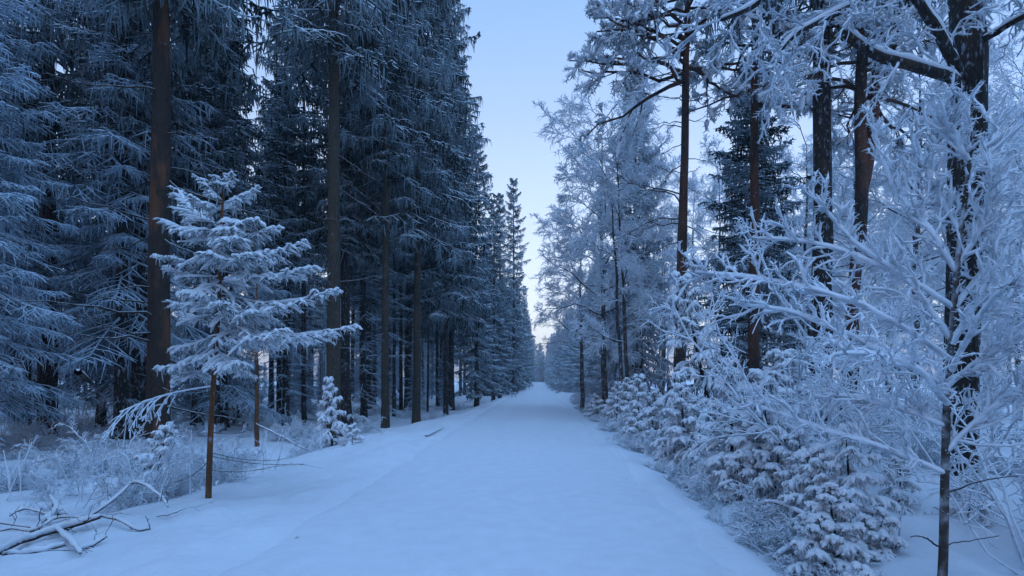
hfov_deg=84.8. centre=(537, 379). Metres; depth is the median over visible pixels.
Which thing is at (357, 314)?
spruce tree
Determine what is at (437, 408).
frosted shrub
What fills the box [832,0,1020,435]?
frosted birch
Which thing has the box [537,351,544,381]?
frosted spruce
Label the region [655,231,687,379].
pine tree
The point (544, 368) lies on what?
frosted spruce
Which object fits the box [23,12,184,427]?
frosted spruce
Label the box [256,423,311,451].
fallen branch
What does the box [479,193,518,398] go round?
spruce tree
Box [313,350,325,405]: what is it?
frosted spruce
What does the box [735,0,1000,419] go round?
pine tree
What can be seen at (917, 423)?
frosted hazel
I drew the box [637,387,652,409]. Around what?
snowy spruce
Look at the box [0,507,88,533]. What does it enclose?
fallen branch
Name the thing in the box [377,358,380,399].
frosted spruce
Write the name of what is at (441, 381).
frosted spruce
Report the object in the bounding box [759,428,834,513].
snowy spruce
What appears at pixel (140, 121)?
spruce tree
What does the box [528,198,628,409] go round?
frosted birch
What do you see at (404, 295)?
spruce tree
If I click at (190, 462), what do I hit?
frosted stalk
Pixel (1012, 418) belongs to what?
frosted hazel
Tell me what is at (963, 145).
frosted sapling
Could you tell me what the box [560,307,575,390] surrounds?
frosted spruce
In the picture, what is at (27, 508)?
fallen branch
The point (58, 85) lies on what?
pine tree
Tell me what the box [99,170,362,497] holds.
snowy spruce
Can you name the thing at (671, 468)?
frosted shrub
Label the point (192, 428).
frosted shrub
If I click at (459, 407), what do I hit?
frosted shrub
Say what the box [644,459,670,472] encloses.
frosted shrub
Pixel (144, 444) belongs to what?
frosted shrub
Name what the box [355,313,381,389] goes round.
spruce tree
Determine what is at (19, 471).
frosted stalk
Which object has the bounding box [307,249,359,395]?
spruce tree
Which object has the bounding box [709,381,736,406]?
snowy spruce
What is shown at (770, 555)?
frosted shrub
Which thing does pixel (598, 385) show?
frosted spruce
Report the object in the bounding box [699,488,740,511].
frosted shrub
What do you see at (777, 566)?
frosted shrub
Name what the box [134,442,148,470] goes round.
frosted stalk
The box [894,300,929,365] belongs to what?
frosted birch
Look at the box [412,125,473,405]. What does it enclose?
spruce tree
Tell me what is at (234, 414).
snowy spruce
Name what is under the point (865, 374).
frosted hazel
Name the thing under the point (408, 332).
spruce tree
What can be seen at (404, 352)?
spruce tree
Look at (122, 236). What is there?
frosted spruce
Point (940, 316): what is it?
frosted birch
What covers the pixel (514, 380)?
spruce tree
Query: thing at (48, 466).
frosted shrub
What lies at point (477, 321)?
spruce tree
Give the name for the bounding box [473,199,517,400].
spruce tree
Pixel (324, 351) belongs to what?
spruce tree
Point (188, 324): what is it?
spruce tree
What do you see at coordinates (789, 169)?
frosted birch
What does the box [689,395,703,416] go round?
snowy spruce
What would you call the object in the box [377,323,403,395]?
frosted spruce
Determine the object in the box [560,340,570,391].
frosted spruce
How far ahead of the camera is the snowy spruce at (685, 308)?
12.97 m
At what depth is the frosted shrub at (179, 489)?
8.68 m
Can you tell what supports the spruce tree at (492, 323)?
on the snowy ground
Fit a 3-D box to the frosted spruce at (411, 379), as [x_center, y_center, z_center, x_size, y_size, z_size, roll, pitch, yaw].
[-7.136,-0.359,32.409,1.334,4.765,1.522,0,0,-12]
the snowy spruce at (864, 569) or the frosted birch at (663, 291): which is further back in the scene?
the frosted birch at (663, 291)
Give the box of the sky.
[0,0,1023,379]
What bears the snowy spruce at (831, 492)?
on the snowy ground
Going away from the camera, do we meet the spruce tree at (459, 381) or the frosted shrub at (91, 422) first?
the frosted shrub at (91, 422)
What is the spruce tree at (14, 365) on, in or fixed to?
on the snowy ground
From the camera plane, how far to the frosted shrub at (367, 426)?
21.34 m
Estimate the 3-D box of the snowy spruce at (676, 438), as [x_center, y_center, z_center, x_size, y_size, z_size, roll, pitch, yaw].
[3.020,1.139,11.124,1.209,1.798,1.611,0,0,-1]
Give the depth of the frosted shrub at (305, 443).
15.09 m
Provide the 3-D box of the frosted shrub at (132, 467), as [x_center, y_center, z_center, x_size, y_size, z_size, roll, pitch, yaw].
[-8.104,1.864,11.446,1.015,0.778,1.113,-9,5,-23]
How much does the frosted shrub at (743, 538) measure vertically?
0.814 m
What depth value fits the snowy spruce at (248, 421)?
23.74 m
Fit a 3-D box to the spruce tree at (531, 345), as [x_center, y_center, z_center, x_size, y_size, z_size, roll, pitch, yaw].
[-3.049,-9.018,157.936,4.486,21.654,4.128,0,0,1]
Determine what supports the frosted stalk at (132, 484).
on the snowy ground
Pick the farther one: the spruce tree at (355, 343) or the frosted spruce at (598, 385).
the spruce tree at (355, 343)
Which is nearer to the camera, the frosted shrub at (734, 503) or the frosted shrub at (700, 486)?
the frosted shrub at (734, 503)
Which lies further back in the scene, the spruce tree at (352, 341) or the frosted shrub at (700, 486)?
the spruce tree at (352, 341)
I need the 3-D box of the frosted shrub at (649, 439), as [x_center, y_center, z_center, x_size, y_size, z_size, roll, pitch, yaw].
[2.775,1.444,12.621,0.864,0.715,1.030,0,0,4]
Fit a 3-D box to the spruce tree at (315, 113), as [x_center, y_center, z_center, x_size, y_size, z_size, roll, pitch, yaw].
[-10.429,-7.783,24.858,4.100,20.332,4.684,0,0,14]
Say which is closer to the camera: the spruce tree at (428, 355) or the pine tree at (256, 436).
the pine tree at (256, 436)
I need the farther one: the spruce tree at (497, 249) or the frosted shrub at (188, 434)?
the spruce tree at (497, 249)
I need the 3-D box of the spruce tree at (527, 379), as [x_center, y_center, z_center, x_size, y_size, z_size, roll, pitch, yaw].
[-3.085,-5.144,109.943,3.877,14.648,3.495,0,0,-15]
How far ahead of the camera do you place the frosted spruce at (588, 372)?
39.92 m
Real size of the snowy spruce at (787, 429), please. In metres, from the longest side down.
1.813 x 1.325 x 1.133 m
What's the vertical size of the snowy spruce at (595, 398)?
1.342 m
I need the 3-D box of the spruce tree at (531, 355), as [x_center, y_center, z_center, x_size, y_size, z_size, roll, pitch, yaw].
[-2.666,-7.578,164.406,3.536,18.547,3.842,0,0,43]
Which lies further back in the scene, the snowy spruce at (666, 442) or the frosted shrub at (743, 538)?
the snowy spruce at (666, 442)
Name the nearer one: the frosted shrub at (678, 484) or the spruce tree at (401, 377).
the frosted shrub at (678, 484)
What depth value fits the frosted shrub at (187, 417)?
25.04 m
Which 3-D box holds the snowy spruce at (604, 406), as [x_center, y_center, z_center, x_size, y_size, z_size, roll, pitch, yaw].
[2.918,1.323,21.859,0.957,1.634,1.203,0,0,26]
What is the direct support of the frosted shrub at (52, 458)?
on the snowy ground
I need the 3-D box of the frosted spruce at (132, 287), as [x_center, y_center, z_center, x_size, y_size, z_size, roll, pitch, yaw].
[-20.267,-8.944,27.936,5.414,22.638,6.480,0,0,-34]
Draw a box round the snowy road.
[218,381,736,575]
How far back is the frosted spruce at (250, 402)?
22.32 m
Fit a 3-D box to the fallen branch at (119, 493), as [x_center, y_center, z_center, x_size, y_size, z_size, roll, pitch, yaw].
[-4.812,1.459,6.395,1.786,0.586,0.756,0,0,41]
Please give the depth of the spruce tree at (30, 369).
21.19 m
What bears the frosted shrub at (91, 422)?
on the snowy ground
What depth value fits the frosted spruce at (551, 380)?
104.18 m
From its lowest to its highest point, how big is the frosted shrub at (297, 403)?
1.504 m
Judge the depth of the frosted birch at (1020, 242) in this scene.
22.26 m
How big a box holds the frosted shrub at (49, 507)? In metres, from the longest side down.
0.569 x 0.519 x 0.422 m
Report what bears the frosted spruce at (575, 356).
on the snowy ground
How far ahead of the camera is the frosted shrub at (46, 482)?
9.11 m
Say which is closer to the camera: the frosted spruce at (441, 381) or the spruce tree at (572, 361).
the frosted spruce at (441, 381)
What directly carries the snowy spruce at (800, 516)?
on the snowy ground
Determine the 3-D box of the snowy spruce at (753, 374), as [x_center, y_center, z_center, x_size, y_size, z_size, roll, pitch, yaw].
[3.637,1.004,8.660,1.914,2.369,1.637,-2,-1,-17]
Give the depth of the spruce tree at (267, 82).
29.68 m
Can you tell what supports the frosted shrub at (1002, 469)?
on the snowy ground
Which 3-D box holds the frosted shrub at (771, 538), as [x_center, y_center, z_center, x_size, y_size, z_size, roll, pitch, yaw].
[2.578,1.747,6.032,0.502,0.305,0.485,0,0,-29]
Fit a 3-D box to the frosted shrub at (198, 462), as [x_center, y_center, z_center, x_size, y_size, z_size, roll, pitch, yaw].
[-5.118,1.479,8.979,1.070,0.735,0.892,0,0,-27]
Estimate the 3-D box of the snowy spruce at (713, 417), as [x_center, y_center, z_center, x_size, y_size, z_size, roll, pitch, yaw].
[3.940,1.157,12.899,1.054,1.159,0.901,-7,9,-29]
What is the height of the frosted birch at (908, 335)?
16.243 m
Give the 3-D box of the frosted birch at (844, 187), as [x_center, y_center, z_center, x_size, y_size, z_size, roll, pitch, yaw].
[12.640,-4.856,22.005,4.725,13.337,4.109,0,0,40]
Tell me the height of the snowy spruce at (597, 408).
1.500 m
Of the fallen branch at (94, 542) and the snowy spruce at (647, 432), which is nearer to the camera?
the fallen branch at (94, 542)
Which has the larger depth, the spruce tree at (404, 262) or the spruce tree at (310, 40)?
the spruce tree at (404, 262)
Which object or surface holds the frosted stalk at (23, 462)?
on the snowy ground
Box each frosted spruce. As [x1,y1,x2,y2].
[0,0,87,441]
[0,0,103,395]
[0,0,251,439]
[1,209,84,405]
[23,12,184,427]
[41,3,211,424]
[69,50,191,385]
[170,4,293,427]
[170,363,180,414]
[172,313,209,417]
[178,328,205,411]
[244,351,252,388]
[245,348,269,415]
[261,362,268,394]
[265,373,275,401]
[281,346,299,415]
[289,321,320,419]
[292,329,313,406]
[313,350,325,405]
[316,351,325,394]
[354,358,358,397]
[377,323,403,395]
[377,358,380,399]
[389,359,398,397]
[403,336,425,410]
[421,347,431,393]
[424,341,435,398]
[435,340,448,406]
[457,336,473,382]
[533,338,539,381]
[536,344,544,381]
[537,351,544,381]
[542,353,546,381]
[544,334,552,380]
[546,332,555,382]
[548,328,560,390]
[551,338,562,391]
[554,312,570,392]
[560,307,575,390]
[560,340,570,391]
[562,296,581,392]
[569,265,598,398]
[569,298,585,387]
[570,294,585,391]
[571,271,592,395]
[577,267,624,399]
[578,258,618,398]
[582,49,673,392]
[929,277,1006,405]
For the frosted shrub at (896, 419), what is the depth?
11.53 m
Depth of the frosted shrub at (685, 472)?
9.86 m
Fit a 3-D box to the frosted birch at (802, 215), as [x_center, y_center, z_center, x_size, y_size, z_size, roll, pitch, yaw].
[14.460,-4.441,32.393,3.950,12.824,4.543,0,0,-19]
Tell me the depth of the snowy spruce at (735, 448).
9.75 m
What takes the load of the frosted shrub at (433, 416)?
on the snowy ground
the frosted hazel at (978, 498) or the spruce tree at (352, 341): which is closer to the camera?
the frosted hazel at (978, 498)
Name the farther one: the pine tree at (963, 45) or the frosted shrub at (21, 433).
the frosted shrub at (21, 433)
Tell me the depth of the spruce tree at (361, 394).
27.32 m
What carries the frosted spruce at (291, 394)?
on the snowy ground
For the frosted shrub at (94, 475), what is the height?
1.569 m
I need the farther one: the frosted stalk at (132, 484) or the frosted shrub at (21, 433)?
the frosted shrub at (21, 433)
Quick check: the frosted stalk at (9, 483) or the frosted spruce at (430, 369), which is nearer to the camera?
the frosted stalk at (9, 483)
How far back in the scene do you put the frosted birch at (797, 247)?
30.06 m
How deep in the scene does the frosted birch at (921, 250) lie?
27.98 m
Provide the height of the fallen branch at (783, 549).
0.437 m
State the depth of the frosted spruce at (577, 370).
44.81 m
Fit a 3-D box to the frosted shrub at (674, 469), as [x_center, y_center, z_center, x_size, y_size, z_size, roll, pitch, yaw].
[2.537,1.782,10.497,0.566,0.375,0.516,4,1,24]
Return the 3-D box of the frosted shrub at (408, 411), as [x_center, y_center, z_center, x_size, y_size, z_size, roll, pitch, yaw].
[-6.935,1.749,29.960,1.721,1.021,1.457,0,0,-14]
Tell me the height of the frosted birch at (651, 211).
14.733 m
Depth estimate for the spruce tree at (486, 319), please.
69.54 m
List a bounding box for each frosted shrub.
[0,431,11,446]
[0,446,35,460]
[0,456,54,492]
[0,461,47,490]
[1,407,69,449]
[2,417,53,437]
[5,419,35,427]
[9,411,38,435]
[12,433,129,478]
[14,448,98,501]
[16,439,40,447]
[19,497,65,514]
[41,440,81,452]
[43,460,72,469]
[51,414,150,471]
[58,451,118,477]
[59,415,87,430]
[61,411,80,417]
[69,404,112,428]
[72,437,94,445]
[78,421,203,514]
[88,423,131,439]
[102,444,165,473]
[106,483,168,513]
[114,452,162,473]
[134,438,177,452]
[135,476,195,497]
[140,476,201,496]
[148,477,195,500]
[169,421,255,494]
[177,420,207,436]
[179,412,207,424]
[179,431,195,440]
[180,441,226,461]
[183,447,255,488]
[194,422,226,432]
[215,444,269,468]
[264,410,306,440]
[270,428,308,442]
[278,423,318,438]
[281,420,318,434]
[281,428,331,452]
[286,447,307,457]
[292,395,319,412]
[350,415,385,432]
[395,403,423,417]
[425,411,445,420]
[433,404,451,410]
[455,401,470,410]
[570,399,580,404]
[580,392,594,403]
[595,416,626,431]
[601,417,615,423]
[604,420,662,451]
[643,429,670,449]
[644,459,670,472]
[645,442,664,453]
[659,466,686,475]
[662,455,706,484]
[666,468,697,483]
[670,475,691,488]
[677,456,747,503]
[695,479,719,499]
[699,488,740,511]
[702,506,741,525]
[722,501,802,552]
[725,490,784,528]
[726,501,755,517]
[727,472,782,507]
[727,508,833,572]
[735,518,803,558]
[750,498,803,525]
[752,528,794,551]
[763,543,800,565]
[767,551,832,575]
[812,562,886,575]
[829,383,939,455]
[861,440,898,456]
[865,416,940,466]
[918,446,1011,474]
[983,454,1023,478]
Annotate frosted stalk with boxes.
[3,450,11,495]
[5,437,34,500]
[7,468,15,501]
[8,448,36,500]
[54,450,68,484]
[71,463,81,493]
[74,488,89,507]
[75,463,92,501]
[82,478,103,508]
[99,430,109,480]
[109,450,119,504]
[119,467,140,506]
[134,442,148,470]
[158,453,176,501]
[179,430,195,494]
[259,427,266,459]
[261,432,266,472]
[266,430,282,466]
[274,427,290,469]
[887,482,908,535]
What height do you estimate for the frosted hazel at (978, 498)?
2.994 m
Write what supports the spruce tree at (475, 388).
on the snowy ground
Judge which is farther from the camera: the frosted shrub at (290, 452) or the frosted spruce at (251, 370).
the frosted spruce at (251, 370)
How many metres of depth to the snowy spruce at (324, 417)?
15.97 m
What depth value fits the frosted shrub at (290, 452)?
14.46 m
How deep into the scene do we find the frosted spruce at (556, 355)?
93.32 m
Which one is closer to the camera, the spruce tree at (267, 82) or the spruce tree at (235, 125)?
the spruce tree at (235, 125)
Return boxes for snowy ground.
[0,380,1023,575]
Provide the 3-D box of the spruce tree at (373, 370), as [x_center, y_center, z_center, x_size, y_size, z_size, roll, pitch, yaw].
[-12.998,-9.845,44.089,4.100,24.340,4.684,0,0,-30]
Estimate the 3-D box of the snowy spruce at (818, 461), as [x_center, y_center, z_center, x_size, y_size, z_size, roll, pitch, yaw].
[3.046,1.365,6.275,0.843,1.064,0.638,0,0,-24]
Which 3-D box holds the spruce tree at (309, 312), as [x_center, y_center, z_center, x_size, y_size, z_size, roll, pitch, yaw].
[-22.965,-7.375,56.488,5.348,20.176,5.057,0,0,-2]
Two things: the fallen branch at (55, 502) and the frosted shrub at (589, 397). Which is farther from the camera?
the frosted shrub at (589, 397)
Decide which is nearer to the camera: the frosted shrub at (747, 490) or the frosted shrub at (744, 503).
the frosted shrub at (744, 503)
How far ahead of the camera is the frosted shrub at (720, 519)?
6.72 m
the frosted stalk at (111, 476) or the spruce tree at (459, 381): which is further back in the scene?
the spruce tree at (459, 381)
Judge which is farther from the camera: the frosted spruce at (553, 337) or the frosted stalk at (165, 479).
the frosted spruce at (553, 337)
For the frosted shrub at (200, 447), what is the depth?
14.10 m
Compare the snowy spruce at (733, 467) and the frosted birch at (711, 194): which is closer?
the snowy spruce at (733, 467)
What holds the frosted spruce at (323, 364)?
on the snowy ground
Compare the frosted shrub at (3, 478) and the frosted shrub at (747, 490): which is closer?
the frosted shrub at (747, 490)
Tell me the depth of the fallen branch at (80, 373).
12.35 m
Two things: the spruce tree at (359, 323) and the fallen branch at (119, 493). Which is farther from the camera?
the spruce tree at (359, 323)
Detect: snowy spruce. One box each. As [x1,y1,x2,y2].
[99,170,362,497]
[131,421,182,482]
[200,376,265,426]
[228,381,247,424]
[313,375,346,448]
[338,423,364,445]
[345,394,369,425]
[353,390,372,414]
[389,393,403,409]
[421,390,433,410]
[583,399,603,417]
[585,393,599,412]
[598,392,616,418]
[603,381,630,422]
[611,377,637,419]
[618,373,651,437]
[621,409,653,445]
[632,406,663,447]
[636,428,658,453]
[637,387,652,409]
[646,388,664,420]
[649,403,698,454]
[650,381,709,473]
[650,425,679,460]
[655,267,740,449]
[657,391,720,468]
[661,382,696,415]
[682,364,763,496]
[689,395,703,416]
[705,414,723,438]
[707,368,826,497]
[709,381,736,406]
[710,432,726,452]
[711,449,762,504]
[726,428,761,460]
[728,425,800,510]
[750,348,857,474]
[755,389,806,460]
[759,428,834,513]
[778,442,857,524]
[778,453,843,531]
[784,514,857,575]
[789,482,882,575]
[792,510,809,533]
[811,420,900,534]
[821,513,884,561]
[842,561,874,575]
[851,506,909,561]
[869,449,921,516]
[924,468,1001,526]
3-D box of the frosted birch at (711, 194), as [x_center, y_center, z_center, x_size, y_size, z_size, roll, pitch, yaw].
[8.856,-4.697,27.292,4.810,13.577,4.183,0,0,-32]
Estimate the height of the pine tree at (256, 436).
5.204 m
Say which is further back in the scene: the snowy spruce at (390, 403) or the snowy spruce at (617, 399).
the snowy spruce at (390, 403)
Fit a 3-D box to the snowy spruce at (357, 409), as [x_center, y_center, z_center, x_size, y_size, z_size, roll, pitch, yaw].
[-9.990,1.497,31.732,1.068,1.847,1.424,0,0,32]
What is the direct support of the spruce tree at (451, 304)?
on the snowy ground
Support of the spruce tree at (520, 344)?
on the snowy ground
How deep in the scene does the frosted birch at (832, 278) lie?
39.18 m
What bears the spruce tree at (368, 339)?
on the snowy ground
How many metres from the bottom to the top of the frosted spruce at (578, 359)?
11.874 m
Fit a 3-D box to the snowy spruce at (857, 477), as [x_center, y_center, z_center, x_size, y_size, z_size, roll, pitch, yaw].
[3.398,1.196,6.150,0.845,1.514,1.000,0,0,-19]
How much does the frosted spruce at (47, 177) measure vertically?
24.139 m
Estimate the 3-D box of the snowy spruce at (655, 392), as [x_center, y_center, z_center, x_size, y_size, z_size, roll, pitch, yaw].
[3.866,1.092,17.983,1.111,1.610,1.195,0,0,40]
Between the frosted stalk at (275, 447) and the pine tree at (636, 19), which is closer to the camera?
the frosted stalk at (275, 447)
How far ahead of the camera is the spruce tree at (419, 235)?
24.41 m
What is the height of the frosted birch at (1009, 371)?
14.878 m
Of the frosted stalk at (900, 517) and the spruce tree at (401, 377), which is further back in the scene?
the spruce tree at (401, 377)
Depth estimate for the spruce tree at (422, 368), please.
60.20 m
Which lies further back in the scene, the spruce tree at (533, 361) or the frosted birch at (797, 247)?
the spruce tree at (533, 361)
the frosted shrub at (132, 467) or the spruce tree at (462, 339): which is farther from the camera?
the spruce tree at (462, 339)
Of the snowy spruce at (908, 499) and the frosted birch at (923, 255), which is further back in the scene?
the frosted birch at (923, 255)
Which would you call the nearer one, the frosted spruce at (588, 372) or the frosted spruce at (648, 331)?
the frosted spruce at (648, 331)
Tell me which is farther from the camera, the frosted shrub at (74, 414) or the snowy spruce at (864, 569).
the frosted shrub at (74, 414)
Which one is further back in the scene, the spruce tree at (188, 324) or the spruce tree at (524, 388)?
the spruce tree at (524, 388)
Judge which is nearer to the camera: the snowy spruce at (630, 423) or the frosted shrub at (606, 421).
the snowy spruce at (630, 423)
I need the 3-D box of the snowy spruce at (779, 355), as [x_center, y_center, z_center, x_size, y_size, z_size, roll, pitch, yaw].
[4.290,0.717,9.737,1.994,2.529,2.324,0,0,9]
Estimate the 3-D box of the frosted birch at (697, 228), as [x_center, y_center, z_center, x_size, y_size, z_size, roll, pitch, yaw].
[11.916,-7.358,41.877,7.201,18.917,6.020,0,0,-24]
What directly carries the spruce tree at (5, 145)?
on the snowy ground
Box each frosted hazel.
[641,206,938,495]
[776,325,1021,466]
[820,300,1023,574]
[869,274,1023,448]
[902,281,1023,475]
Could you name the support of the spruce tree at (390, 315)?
on the snowy ground
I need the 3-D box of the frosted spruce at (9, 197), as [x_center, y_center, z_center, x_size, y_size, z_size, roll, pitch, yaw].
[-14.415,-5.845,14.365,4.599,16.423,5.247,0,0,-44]
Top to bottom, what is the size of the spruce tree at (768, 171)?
14.842 m
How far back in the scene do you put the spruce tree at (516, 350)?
80.85 m
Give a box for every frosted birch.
[528,54,677,404]
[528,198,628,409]
[562,118,670,399]
[585,109,680,371]
[643,221,691,394]
[650,156,734,396]
[666,134,761,415]
[666,277,703,359]
[706,232,761,367]
[712,147,804,368]
[760,91,875,406]
[764,203,834,347]
[775,145,870,337]
[787,95,930,416]
[794,228,848,348]
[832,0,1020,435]
[837,166,941,392]
[865,211,929,393]
[869,139,946,409]
[874,169,945,338]
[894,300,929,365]
[906,109,1023,370]
[929,278,944,357]
[982,88,1023,420]
[983,30,1023,313]
[987,244,1023,380]
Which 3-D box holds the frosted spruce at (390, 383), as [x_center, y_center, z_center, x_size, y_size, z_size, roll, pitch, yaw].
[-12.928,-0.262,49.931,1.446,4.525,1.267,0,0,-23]
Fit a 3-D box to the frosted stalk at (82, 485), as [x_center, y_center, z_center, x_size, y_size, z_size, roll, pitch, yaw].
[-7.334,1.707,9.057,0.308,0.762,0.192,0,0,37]
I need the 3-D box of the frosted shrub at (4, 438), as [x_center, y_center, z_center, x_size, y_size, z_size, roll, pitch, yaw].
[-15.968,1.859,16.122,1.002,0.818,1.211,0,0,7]
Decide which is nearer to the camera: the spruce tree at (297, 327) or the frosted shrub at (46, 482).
the frosted shrub at (46, 482)
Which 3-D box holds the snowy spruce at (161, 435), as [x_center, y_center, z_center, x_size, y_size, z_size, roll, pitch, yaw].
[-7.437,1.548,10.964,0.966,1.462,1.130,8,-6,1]
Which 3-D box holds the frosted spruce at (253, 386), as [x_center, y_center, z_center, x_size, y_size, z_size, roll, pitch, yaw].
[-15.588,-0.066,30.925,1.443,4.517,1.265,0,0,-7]
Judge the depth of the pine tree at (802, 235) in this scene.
43.89 m
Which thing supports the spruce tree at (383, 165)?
on the snowy ground
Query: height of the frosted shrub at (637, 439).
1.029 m
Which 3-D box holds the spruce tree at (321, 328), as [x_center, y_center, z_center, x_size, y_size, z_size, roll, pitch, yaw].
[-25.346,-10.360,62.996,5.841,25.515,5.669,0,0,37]
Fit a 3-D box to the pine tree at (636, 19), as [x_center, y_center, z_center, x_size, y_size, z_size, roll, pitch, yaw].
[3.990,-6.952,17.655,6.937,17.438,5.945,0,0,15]
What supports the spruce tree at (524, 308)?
on the snowy ground
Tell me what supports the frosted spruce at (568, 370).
on the snowy ground
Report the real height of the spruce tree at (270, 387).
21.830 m
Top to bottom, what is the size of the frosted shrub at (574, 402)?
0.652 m
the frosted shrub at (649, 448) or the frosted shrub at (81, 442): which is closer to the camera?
the frosted shrub at (649, 448)
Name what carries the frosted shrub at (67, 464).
on the snowy ground
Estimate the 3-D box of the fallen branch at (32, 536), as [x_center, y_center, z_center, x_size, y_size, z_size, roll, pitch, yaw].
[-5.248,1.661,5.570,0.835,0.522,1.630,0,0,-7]
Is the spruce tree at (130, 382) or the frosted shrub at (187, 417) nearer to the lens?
the frosted shrub at (187, 417)
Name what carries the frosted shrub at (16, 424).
on the snowy ground
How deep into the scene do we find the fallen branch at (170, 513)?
6.57 m
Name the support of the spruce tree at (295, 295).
on the snowy ground
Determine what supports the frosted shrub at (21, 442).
on the snowy ground
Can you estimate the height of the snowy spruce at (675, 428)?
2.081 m
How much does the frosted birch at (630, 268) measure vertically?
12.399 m
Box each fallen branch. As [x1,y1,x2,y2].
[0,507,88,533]
[0,507,101,554]
[0,521,71,539]
[2,542,74,555]
[8,499,80,520]
[26,494,69,533]
[46,511,98,554]
[67,475,172,530]
[73,369,93,388]
[75,507,124,549]
[92,511,150,530]
[157,500,215,516]
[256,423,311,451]
[756,492,815,513]
[772,510,842,559]
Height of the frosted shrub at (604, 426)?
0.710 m
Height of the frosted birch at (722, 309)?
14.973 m
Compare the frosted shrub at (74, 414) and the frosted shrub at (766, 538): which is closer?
the frosted shrub at (766, 538)
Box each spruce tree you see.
[0,34,66,428]
[0,36,73,422]
[0,52,93,431]
[0,108,67,403]
[19,0,282,445]
[23,0,248,437]
[56,120,105,403]
[82,217,174,415]
[135,19,286,432]
[148,1,254,425]
[170,147,192,406]
[171,0,289,430]
[228,7,315,414]
[229,0,424,437]
[238,72,340,425]
[240,104,307,408]
[248,0,360,425]
[249,202,325,409]
[265,103,322,397]
[274,0,399,424]
[291,251,326,399]
[293,191,340,395]
[306,98,412,417]
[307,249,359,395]
[314,301,326,394]
[316,101,359,402]
[319,201,404,408]
[322,49,423,421]
[328,0,452,427]
[350,0,488,423]
[350,222,397,408]
[350,303,379,388]
[350,309,358,380]
[350,311,381,396]
[352,12,435,416]
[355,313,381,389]
[368,7,440,410]
[371,288,403,404]
[371,293,403,395]
[376,290,433,369]
[377,279,431,401]
[380,269,440,407]
[389,154,473,412]
[389,175,414,409]
[394,0,500,414]
[403,329,435,393]
[410,52,498,410]
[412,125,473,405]
[423,337,439,389]
[425,200,470,405]
[429,286,467,362]
[442,132,508,406]
[454,273,474,394]
[454,337,473,395]
[454,349,466,392]
[466,265,497,395]
[468,248,502,395]
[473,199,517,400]
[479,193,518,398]
[497,178,535,393]
[497,293,521,392]
[502,291,521,389]
[515,286,526,392]
[516,279,529,388]
[519,285,534,384]
[520,320,531,383]
[523,309,533,381]
[526,309,532,377]
[527,322,535,380]
[532,339,536,380]
[567,330,578,387]
[667,55,840,397]
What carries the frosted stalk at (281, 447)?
on the snowy ground
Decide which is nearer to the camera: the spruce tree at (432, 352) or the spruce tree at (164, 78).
the spruce tree at (164, 78)
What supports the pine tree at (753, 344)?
on the snowy ground
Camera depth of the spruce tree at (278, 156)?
24.17 m
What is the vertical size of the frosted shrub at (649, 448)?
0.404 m
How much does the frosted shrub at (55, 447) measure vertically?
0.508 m
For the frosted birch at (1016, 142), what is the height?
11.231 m
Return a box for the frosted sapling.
[672,65,1023,575]
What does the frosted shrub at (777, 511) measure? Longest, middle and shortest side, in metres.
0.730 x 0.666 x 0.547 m
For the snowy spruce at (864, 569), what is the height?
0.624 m
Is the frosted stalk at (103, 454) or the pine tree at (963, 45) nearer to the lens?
the pine tree at (963, 45)
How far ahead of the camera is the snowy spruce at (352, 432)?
14.30 m
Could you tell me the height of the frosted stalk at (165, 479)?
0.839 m
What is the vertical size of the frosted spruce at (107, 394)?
17.955 m
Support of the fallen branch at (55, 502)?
on the snowy ground
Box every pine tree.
[2,0,108,435]
[234,271,262,446]
[562,0,773,382]
[641,0,1023,476]
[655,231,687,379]
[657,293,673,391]
[673,0,891,383]
[701,0,938,423]
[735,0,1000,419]
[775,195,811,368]
[908,65,1010,258]
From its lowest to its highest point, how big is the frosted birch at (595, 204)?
16.093 m
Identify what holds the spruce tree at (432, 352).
on the snowy ground
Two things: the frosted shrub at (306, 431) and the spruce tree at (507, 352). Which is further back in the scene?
the spruce tree at (507, 352)
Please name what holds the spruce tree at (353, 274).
on the snowy ground
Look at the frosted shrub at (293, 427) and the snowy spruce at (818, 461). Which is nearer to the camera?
the snowy spruce at (818, 461)
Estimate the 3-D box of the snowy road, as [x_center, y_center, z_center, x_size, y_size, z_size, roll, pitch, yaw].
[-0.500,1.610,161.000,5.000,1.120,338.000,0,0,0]
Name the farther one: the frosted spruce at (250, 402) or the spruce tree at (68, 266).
the spruce tree at (68, 266)
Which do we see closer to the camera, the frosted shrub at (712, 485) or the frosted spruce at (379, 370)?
the frosted shrub at (712, 485)
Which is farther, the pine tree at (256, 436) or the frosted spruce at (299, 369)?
the frosted spruce at (299, 369)
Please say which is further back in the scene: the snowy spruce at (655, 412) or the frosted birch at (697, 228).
the frosted birch at (697, 228)
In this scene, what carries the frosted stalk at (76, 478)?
on the snowy ground
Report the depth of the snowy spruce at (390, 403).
36.42 m
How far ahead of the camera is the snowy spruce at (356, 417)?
24.85 m
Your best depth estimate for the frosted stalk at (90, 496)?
8.53 m
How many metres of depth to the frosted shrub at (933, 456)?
9.95 m
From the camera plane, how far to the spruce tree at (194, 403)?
24.50 m
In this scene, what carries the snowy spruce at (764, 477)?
on the snowy ground
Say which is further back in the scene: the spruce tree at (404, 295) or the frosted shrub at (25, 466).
the spruce tree at (404, 295)
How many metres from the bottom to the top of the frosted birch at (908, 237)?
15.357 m
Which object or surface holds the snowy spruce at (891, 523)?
on the snowy ground
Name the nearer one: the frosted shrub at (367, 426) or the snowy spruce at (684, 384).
the snowy spruce at (684, 384)
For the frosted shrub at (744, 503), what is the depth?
6.49 m
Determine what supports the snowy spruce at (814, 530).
on the snowy ground
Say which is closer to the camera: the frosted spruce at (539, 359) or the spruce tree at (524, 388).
the spruce tree at (524, 388)

